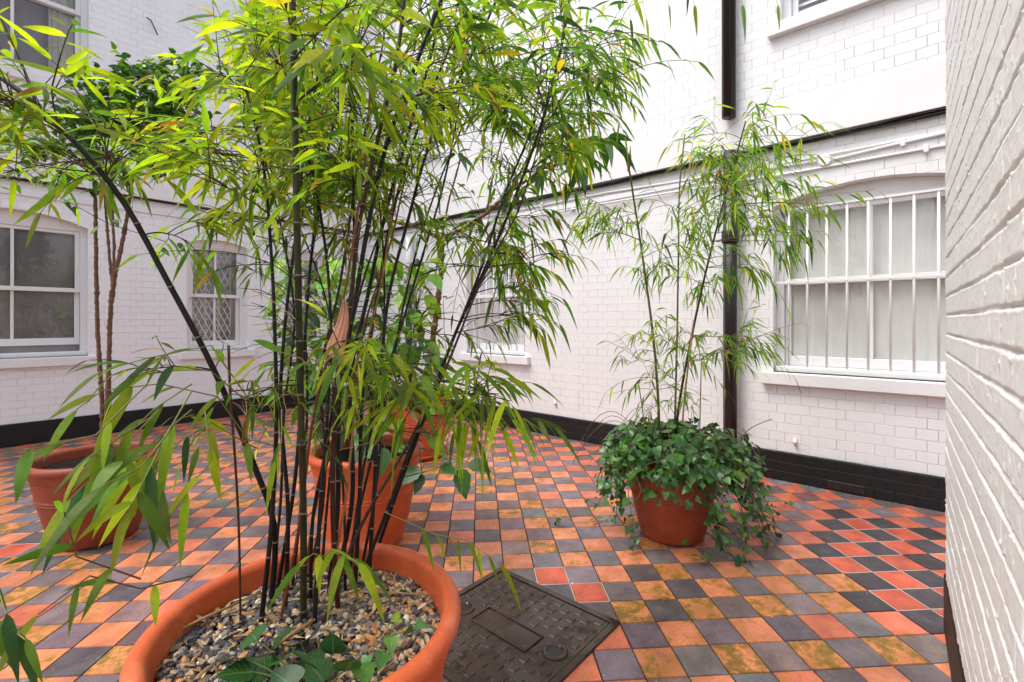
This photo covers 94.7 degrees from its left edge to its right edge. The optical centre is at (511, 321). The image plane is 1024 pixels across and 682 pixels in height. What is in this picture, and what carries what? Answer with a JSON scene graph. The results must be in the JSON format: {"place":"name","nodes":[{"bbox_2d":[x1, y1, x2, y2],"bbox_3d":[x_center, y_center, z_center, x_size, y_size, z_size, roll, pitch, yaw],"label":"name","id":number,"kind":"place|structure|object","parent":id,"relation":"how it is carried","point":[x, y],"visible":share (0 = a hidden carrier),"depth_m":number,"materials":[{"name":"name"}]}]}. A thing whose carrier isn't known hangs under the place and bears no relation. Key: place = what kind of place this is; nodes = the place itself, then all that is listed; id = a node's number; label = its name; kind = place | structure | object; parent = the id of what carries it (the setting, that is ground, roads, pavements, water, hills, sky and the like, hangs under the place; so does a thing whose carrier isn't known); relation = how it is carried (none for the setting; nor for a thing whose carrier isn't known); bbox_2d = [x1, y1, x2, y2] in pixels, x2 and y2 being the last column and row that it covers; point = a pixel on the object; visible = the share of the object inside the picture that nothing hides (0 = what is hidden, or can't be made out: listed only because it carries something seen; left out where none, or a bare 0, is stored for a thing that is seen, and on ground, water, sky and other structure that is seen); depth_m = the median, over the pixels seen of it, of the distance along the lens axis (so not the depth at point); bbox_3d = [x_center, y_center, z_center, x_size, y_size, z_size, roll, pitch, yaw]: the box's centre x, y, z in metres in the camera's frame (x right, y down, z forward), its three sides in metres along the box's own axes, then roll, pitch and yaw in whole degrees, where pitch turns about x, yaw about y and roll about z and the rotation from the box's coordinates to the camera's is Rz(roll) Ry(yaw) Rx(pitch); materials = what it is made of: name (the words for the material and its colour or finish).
{"place":"outdoors","nodes":[
{"label":"outdoors","id":0,"kind":"place"},
{"bbox_2d":[155,568,439,681],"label":"gravel","id":1,"kind":"structure","parent":0,"point":[370,634],"depth_m":1.16,"materials":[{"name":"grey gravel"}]},
{"bbox_2d":[182,602,238,629],"bbox_3d":[-0.780,0.749,1.185,0.008,0.014,0.173,0,0,37],"label":"fallen cane","id":2,"kind":"object","parent":1,"relation":"on","point":[206,616],"visible":0.79,"depth_m":1.19,"materials":[{"name":"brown wood"}]},
{"bbox_2d":[215,624,374,681],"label":"ivy","id":3,"kind":"object","parent":1,"relation":"on","point":[315,665],"visible":1,"depth_m":0.97,"materials":[{"name":"green plant"}]},
{"bbox_2d":[278,618,315,645],"bbox_3d":[-0.522,0.749,1.138,0.009,0.014,0.105,0,0,31],"label":"fallen cane","id":4,"kind":"object","parent":1,"relation":"on","point":[288,636],"visible":0.81,"depth_m":1.14,"materials":[{"name":"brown wood"}]},
{"bbox_2d":[0,0,779,681],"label":"black bamboo","id":5,"kind":"object","parent":1,"relation":"on","point":[324,174],"visible":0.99,"depth_m":1.23,"materials":[{"name":"plant"}]},
{"bbox_2d":[361,611,428,670],"bbox_3d":[-0.283,0.736,1.093,0.095,0.054,0.174,0,0,34],"label":"ivy","id":6,"kind":"object","parent":1,"relation":"on","point":[390,642],"visible":0.96,"depth_m":1.09,"materials":[{"name":"green plant"}]},
{"bbox_2d":[358,591,434,595],"bbox_3d":[-0.319,0.749,1.300,0.220,0.010,0.004,0,0,8],"label":"fallen cane","id":7,"kind":"object","parent":1,"relation":"on","point":[398,593],"visible":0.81,"depth_m":1.30,"materials":[{"name":"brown wood"}]},
{"bbox_2d":[6,417,933,510],"bbox_3d":[-1.156,1.248,3.471,7.452,0.004,4.718,0,0,41],"label":"debris","id":8,"kind":"object","parent":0,"point":[549,435],"visible":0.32,"depth_m":4.73,"materials":[{"name":"brown plant"}]},
{"bbox_2d":[0,399,951,681],"bbox_3d":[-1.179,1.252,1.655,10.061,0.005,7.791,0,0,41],"label":"paving","id":9,"kind":"structure","parent":0,"point":[808,519],"depth_m":2.42,"materials":[{"name":"tile"}]},
{"bbox_2d":[27,441,157,550],"bbox_3d":[-2.415,1.007,2.747,0.628,0.478,0.628,0,0,41],"label":"plant pot","id":10,"kind":"object","parent":9,"relation":"on","point":[49,474],"visible":0.36,"depth_m":2.56,"materials":[{"name":"ceramic"}]},
{"bbox_2d":[0,41,228,428],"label":"shrub","id":11,"kind":"object","parent":10,"relation":"in","point":[137,71],"visible":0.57,"depth_m":2.62,"materials":[{"name":"green plant"}]},
{"bbox_2d":[0,0,362,447],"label":"brick wall","id":12,"kind":"structure","parent":9,"relation":"on","point":[47,325],"depth_m":5.39,"materials":[{"name":"white brick"}]},
{"bbox_2d":[0,0,92,98],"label":"window","id":13,"kind":"structure","parent":12,"relation":"in","point":[25,12],"depth_m":5.06,"materials":[{"name":"white wood"}]},
{"bbox_2d":[0,209,96,368],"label":"window","id":14,"kind":"structure","parent":12,"relation":"in","point":[43,286],"depth_m":5.02,"materials":[{"name":"white wood"}]},
{"bbox_2d":[0,176,351,232],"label":"cable bundle","id":15,"kind":"object","parent":12,"relation":"attached to","point":[27,180],"visible":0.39,"depth_m":5.61,"materials":[{"name":"black rubber"}]},
{"bbox_2d":[179,241,254,359],"bbox_3d":[-3.866,-0.312,6.177,0.250,1.555,0.862,0,0,41],"label":"window","id":16,"kind":"structure","parent":12,"relation":"in","point":[228,323],"depth_m":6.26,"materials":[{"name":"white wood"}]},
{"bbox_2d":[238,6,301,142],"bbox_3d":[-3.383,-3.452,6.651,0.243,1.795,1.040,0,0,41],"label":"window","id":17,"kind":"structure","parent":12,"relation":"in","point":[242,12],"depth_m":6.60,"materials":[{"name":"white wood"}]},
{"bbox_2d":[285,251,324,353],"bbox_3d":[-3.099,-0.312,7.060,0.250,1.555,0.810,0,0,41],"label":"window","id":18,"kind":"structure","parent":12,"relation":"in","point":[305,257],"depth_m":7.19,"materials":[{"name":"white wood"}]},
{"bbox_2d":[119,542,460,681],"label":"plant pot","id":19,"kind":"object","parent":9,"relation":"on","point":[148,653],"visible":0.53,"depth_m":1.19,"materials":[{"name":"orange terracotta"},{"name":"gravel"}]},
{"bbox_2d":[308,434,423,544],"bbox_3d":[-0.835,0.981,2.708,0.644,0.530,0.644,0,0,41],"label":"plant pot","id":20,"kind":"object","parent":9,"relation":"on","point":[394,531],"visible":0.38,"depth_m":2.51,"materials":[{"name":"ceramic"}]},
{"bbox_2d":[256,254,490,499],"bbox_3d":[-0.844,0.244,2.691,1.504,1.273,0.751,0,0,1],"label":"shrub","id":21,"kind":"object","parent":20,"relation":"in","point":[405,349],"visible":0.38,"depth_m":2.52,"materials":[{"name":"green plant"}]},
{"bbox_2d":[419,445,448,461],"bbox_3d":[-0.890,1.226,4.450,0.580,0.047,0.580,0,0,41],"label":"pot saucer","id":22,"kind":"object","parent":9,"relation":"on","point":[429,458],"visible":0.17,"depth_m":4.22,"materials":[{"name":"ceramic"}]},
{"bbox_2d":[386,389,447,457],"bbox_3d":[-0.890,0.956,4.450,0.660,0.581,0.660,0,0,41],"label":"plant pot","id":23,"kind":"object","parent":22,"relation":"on","point":[410,419],"visible":0.06,"depth_m":4.21,"materials":[{"name":"ceramic"}]},
{"bbox_2d":[317,101,636,382],"bbox_3d":[-0.263,-0.545,3.660,2.689,2.726,1.145,0,0,31],"label":"tree","id":24,"kind":"object","parent":23,"relation":"in","point":[584,178],"visible":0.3,"depth_m":3.48,"materials":[{"name":"green plant"}]},
{"bbox_2d":[200,441,859,641],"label":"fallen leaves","id":25,"kind":"object","parent":9,"relation":"on","point":[572,582],"visible":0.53,"depth_m":2.54,"materials":[{"name":"brown plant"}]},
{"bbox_2d":[443,567,619,681],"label":"manhole cover","id":26,"kind":"object","parent":9,"relation":"on","point":[547,635],"visible":0.77,"depth_m":1.89,"materials":[{"name":"metal"}]},
{"bbox_2d":[361,0,947,511],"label":"brick wall","id":27,"kind":"structure","parent":9,"relation":"on","point":[865,334],"depth_m":3.81,"materials":[{"name":"white brick"}]},
{"bbox_2d":[405,237,411,381],"bbox_3d":[-1.479,0.015,6.758,0.090,2.430,0.090,0,0,41],"label":"drainpipe","id":28,"kind":"object","parent":27,"relation":"attached to","point":[408,258],"visible":0.35,"depth_m":6.72,"materials":[{"name":"metal"}]},
{"bbox_2d":[394,78,439,165],"bbox_3d":[-1.354,-2.863,6.788,1.110,1.215,0.240,0,0,41],"label":"window","id":29,"kind":"structure","parent":27,"relation":"in","point":[436,152],"depth_m":6.87,"materials":[{"name":"white wood"}]},
{"bbox_2d":[414,259,421,266],"bbox_3d":[-1.279,-0.740,6.510,0.234,0.260,0.179,0,0,-19],"label":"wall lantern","id":30,"kind":"object","parent":27,"relation":"attached to","point":[416,264],"depth_m":6.45,"materials":[{"name":"black metal"}]},
{"bbox_2d":[459,246,529,364],"bbox_3d":[-0.176,-0.228,5.834,1.140,1.445,0.244,0,0,41],"label":"window","id":31,"kind":"structure","parent":27,"relation":"in","point":[484,296],"depth_m":5.92,"materials":[{"name":"white wood"}]},
{"bbox_2d":[369,106,945,235],"bbox_3d":[1.426,-1.379,4.307,10.101,0.062,0.054,0,0,41],"label":"cable bundle","id":32,"kind":"object","parent":27,"relation":"attached to","point":[861,128],"visible":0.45,"depth_m":3.61,"materials":[{"name":"black rubber"}]},
{"bbox_2d":[371,131,944,246],"bbox_3d":[1.395,-1.230,4.349,9.600,0.196,0.045,0,0,41],"label":"conduit","id":33,"kind":"object","parent":27,"relation":"attached to","point":[901,143],"visible":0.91,"depth_m":3.60,"materials":[{"name":"white metal"}]},
{"bbox_2d":[721,0,738,439],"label":"drainpipe","id":34,"kind":"object","parent":27,"relation":"attached to","point":[729,99],"visible":0.73,"depth_m":3.86,"materials":[{"name":"black metal"}]},
{"bbox_2d":[767,0,882,39],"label":"window","id":35,"kind":"structure","parent":27,"relation":"in","point":[797,14],"depth_m":3.57,"materials":[{"name":"white wood"}]},
{"bbox_2d":[761,176,947,397],"bbox_3d":[2.598,-0.267,3.423,1.390,1.525,0.244,0,0,41],"label":"window","id":36,"kind":"structure","parent":27,"relation":"in","point":[876,306],"depth_m":3.48,"materials":[{"name":"white wood"}]},
{"bbox_2d":[626,461,716,545],"bbox_3d":[0.943,1.018,2.791,0.570,0.456,0.570,0,0,41],"label":"plant pot","id":37,"kind":"object","parent":9,"relation":"on","point":[668,522],"visible":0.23,"depth_m":2.60,"materials":[{"name":"ceramic"}]},
{"bbox_2d":[554,403,793,566],"bbox_3d":[1.035,0.900,2.799,1.563,0.737,1.036,0,0,10],"label":"ivy","id":38,"kind":"object","parent":37,"relation":"in","point":[690,455],"visible":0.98,"depth_m":2.54,"materials":[{"name":"green plant"}]},
{"bbox_2d":[563,80,891,443],"bbox_3d":[1.144,-0.237,2.720,1.712,2.312,1.076,0,0,6],"label":"bamboo","id":39,"kind":"object","parent":37,"relation":"in","point":[724,182],"visible":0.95,"depth_m":2.72,"materials":[{"name":"plant"}]},
{"bbox_2d":[944,0,1023,681],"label":"brick pier","id":40,"kind":"structure","parent":9,"relation":"on","point":[984,449],"depth_m":1.04,"materials":[{"name":"white brick"}]}
]}

